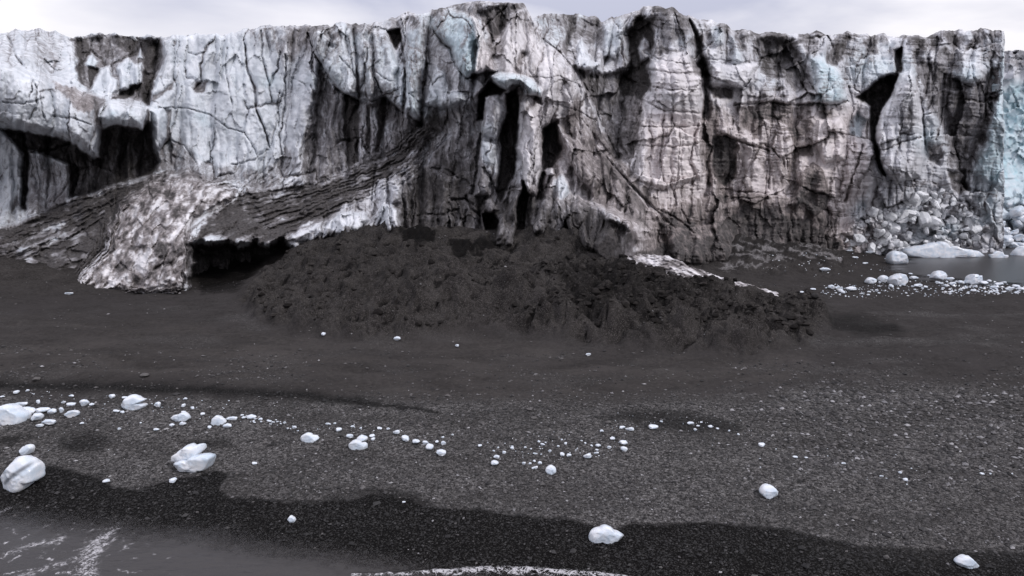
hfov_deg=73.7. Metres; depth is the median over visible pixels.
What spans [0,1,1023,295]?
glacier
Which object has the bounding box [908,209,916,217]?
ice boulder
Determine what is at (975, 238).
ice boulder
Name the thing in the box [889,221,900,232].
ice boulder
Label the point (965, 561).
ice block
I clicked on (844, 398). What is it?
pebbles
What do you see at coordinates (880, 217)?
ice boulder
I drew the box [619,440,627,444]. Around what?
ice chunk
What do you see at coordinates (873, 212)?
ice boulder
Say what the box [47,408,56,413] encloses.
ice chunk
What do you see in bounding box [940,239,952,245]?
ice boulder
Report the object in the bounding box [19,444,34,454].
ice block
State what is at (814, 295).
rock
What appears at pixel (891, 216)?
ice boulder
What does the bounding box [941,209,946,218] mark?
ice boulder
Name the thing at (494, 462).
ice chunk
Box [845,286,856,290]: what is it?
ice chunk
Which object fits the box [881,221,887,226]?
ice boulder
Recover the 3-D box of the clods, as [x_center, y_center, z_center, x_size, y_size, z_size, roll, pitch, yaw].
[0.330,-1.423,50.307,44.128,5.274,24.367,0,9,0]
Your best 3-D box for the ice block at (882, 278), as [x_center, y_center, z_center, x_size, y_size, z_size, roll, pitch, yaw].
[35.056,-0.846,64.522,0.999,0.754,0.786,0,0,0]
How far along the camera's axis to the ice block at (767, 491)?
20.82 m
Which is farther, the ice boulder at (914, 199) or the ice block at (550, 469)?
the ice boulder at (914, 199)
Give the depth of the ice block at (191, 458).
22.89 m
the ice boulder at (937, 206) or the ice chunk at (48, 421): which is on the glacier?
the ice boulder at (937, 206)
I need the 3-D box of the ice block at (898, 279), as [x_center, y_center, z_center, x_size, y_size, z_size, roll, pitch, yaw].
[35.469,-0.748,62.729,1.640,1.225,1.318,0,0,0]
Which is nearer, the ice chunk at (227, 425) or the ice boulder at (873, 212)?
the ice chunk at (227, 425)
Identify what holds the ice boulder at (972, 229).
on the glacier
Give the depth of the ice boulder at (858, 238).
84.10 m
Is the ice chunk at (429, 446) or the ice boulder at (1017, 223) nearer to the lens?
the ice chunk at (429, 446)
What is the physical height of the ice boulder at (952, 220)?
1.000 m
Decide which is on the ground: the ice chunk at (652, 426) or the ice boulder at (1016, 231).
the ice chunk at (652, 426)
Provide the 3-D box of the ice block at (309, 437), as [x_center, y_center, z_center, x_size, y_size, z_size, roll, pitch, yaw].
[-7.422,5.555,25.041,0.702,0.511,0.336,0,0,0]
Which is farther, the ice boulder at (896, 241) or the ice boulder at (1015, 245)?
the ice boulder at (1015, 245)
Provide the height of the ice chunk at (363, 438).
0.271 m
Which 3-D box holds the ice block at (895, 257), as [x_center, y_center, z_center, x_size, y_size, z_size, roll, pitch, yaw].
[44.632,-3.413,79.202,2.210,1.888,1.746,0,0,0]
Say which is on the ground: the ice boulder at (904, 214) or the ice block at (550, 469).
the ice block at (550, 469)
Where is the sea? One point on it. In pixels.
(34, 549)
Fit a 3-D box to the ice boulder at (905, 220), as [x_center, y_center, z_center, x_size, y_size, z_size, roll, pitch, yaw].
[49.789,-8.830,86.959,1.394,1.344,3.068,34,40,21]
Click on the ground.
(220, 311)
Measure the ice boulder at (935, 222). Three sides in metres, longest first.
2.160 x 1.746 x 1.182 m
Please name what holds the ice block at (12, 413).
on the ground
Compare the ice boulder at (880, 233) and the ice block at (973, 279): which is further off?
the ice boulder at (880, 233)
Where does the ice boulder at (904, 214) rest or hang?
on the glacier
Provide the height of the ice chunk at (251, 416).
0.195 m
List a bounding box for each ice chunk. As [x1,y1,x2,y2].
[16,402,27,406]
[23,407,35,413]
[31,413,43,420]
[35,407,50,412]
[42,419,56,424]
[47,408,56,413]
[64,410,79,417]
[79,399,89,405]
[169,477,176,482]
[223,423,231,427]
[226,416,237,420]
[246,414,256,418]
[357,435,367,441]
[401,435,408,441]
[426,443,433,449]
[436,449,445,455]
[491,460,498,465]
[583,453,590,457]
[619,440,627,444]
[620,446,627,451]
[649,424,657,428]
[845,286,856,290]
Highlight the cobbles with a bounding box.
[0,374,1023,575]
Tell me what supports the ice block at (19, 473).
on the ground
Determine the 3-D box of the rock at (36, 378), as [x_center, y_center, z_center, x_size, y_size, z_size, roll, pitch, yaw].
[-21.640,4.149,31.033,0.357,0.215,0.307,0,9,0]
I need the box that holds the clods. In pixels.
[252,224,824,335]
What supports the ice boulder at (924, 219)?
on the glacier
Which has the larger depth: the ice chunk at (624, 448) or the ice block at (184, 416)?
the ice block at (184, 416)
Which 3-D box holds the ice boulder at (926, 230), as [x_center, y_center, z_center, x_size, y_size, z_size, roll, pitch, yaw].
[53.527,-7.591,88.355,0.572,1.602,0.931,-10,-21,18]
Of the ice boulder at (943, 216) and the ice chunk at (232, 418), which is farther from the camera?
the ice boulder at (943, 216)
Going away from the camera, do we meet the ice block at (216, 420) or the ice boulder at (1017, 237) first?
the ice block at (216, 420)
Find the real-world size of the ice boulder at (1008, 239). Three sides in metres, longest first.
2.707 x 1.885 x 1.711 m
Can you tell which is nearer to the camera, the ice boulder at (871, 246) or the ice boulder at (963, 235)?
the ice boulder at (871, 246)
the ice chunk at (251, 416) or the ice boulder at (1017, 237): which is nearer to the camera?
the ice chunk at (251, 416)
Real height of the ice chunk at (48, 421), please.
0.216 m
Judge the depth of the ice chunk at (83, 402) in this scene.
28.00 m
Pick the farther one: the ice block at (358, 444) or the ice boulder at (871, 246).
the ice boulder at (871, 246)
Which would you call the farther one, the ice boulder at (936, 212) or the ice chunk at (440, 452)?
the ice boulder at (936, 212)
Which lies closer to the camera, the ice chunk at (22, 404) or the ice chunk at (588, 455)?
the ice chunk at (588, 455)
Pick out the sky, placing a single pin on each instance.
(70, 18)
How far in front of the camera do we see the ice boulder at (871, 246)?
86.82 m
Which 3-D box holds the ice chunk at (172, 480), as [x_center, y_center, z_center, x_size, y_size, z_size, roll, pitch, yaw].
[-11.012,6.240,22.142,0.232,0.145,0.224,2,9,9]
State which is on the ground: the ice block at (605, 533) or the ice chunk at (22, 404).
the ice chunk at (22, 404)
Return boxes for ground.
[0,221,1023,575]
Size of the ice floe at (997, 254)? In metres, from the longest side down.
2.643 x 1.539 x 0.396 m
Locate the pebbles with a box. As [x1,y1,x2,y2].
[0,230,1023,439]
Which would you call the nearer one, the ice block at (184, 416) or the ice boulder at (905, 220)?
the ice block at (184, 416)
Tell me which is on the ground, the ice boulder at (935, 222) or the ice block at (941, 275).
the ice block at (941, 275)
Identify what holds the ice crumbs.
on the ground
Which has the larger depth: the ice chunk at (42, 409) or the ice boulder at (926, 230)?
the ice boulder at (926, 230)
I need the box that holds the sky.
[0,0,1023,50]
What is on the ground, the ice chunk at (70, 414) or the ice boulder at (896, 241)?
the ice chunk at (70, 414)
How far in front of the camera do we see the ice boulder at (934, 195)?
86.67 m
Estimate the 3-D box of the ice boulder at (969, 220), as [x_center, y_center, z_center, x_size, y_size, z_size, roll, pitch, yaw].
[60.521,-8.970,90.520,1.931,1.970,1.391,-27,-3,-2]
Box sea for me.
[0,247,1023,575]
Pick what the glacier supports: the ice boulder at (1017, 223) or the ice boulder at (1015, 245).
the ice boulder at (1017, 223)
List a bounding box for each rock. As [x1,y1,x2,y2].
[32,377,40,380]
[811,293,818,298]
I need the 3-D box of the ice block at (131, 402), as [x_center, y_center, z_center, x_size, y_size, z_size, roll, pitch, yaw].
[-15.450,4.716,27.874,0.998,0.759,0.620,0,0,0]
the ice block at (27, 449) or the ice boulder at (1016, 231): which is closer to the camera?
the ice block at (27, 449)
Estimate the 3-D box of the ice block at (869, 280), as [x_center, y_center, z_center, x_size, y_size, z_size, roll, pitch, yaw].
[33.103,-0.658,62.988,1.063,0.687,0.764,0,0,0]
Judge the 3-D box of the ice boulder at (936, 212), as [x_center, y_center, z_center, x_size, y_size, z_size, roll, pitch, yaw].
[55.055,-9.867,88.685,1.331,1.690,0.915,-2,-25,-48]
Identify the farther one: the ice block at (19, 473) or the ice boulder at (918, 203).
the ice boulder at (918, 203)
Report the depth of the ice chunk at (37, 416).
26.66 m
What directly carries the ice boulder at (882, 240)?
on the glacier
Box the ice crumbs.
[32,253,1023,479]
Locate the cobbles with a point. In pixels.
(804, 564)
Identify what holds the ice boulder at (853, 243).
on the glacier
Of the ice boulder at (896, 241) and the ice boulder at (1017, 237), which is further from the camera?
the ice boulder at (1017, 237)
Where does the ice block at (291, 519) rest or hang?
on the ground
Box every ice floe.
[901,241,984,257]
[988,251,1008,257]
[1010,246,1023,255]
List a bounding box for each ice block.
[0,403,31,425]
[0,455,45,492]
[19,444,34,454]
[121,394,147,409]
[171,412,190,421]
[171,443,215,472]
[211,415,226,425]
[287,515,295,522]
[300,432,319,442]
[348,439,367,449]
[545,465,555,474]
[588,524,623,543]
[759,483,777,498]
[864,277,876,283]
[877,275,887,281]
[885,250,907,263]
[887,273,907,285]
[929,271,946,280]
[953,554,978,568]
[964,274,982,285]
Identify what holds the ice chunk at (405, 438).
on the ground
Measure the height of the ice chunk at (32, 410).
0.278 m
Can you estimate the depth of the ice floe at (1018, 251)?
87.12 m
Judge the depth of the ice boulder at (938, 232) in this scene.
88.19 m
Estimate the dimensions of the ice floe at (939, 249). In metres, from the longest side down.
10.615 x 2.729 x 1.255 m
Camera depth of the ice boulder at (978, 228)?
89.82 m
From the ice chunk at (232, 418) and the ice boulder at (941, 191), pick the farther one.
the ice boulder at (941, 191)
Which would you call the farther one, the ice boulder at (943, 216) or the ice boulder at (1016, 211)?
the ice boulder at (1016, 211)
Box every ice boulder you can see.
[850,239,856,246]
[853,233,865,242]
[867,243,875,252]
[868,206,878,216]
[873,229,884,237]
[876,233,891,243]
[877,214,882,220]
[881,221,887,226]
[885,212,896,221]
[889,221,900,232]
[894,239,899,244]
[896,217,908,222]
[899,210,908,219]
[908,193,919,204]
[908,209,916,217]
[913,197,921,205]
[915,191,928,199]
[917,211,931,227]
[923,226,928,234]
[927,217,941,229]
[932,192,937,199]
[932,209,940,216]
[933,200,940,208]
[936,230,942,234]
[937,188,944,194]
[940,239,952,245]
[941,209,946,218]
[948,217,956,223]
[959,233,967,238]
[962,215,976,225]
[968,225,975,232]
[971,224,981,234]
[972,235,980,241]
[1004,235,1013,246]
[1007,205,1023,217]
[1007,241,1018,247]
[1010,229,1018,233]
[1013,219,1023,227]
[1013,234,1023,240]
[1015,215,1023,222]

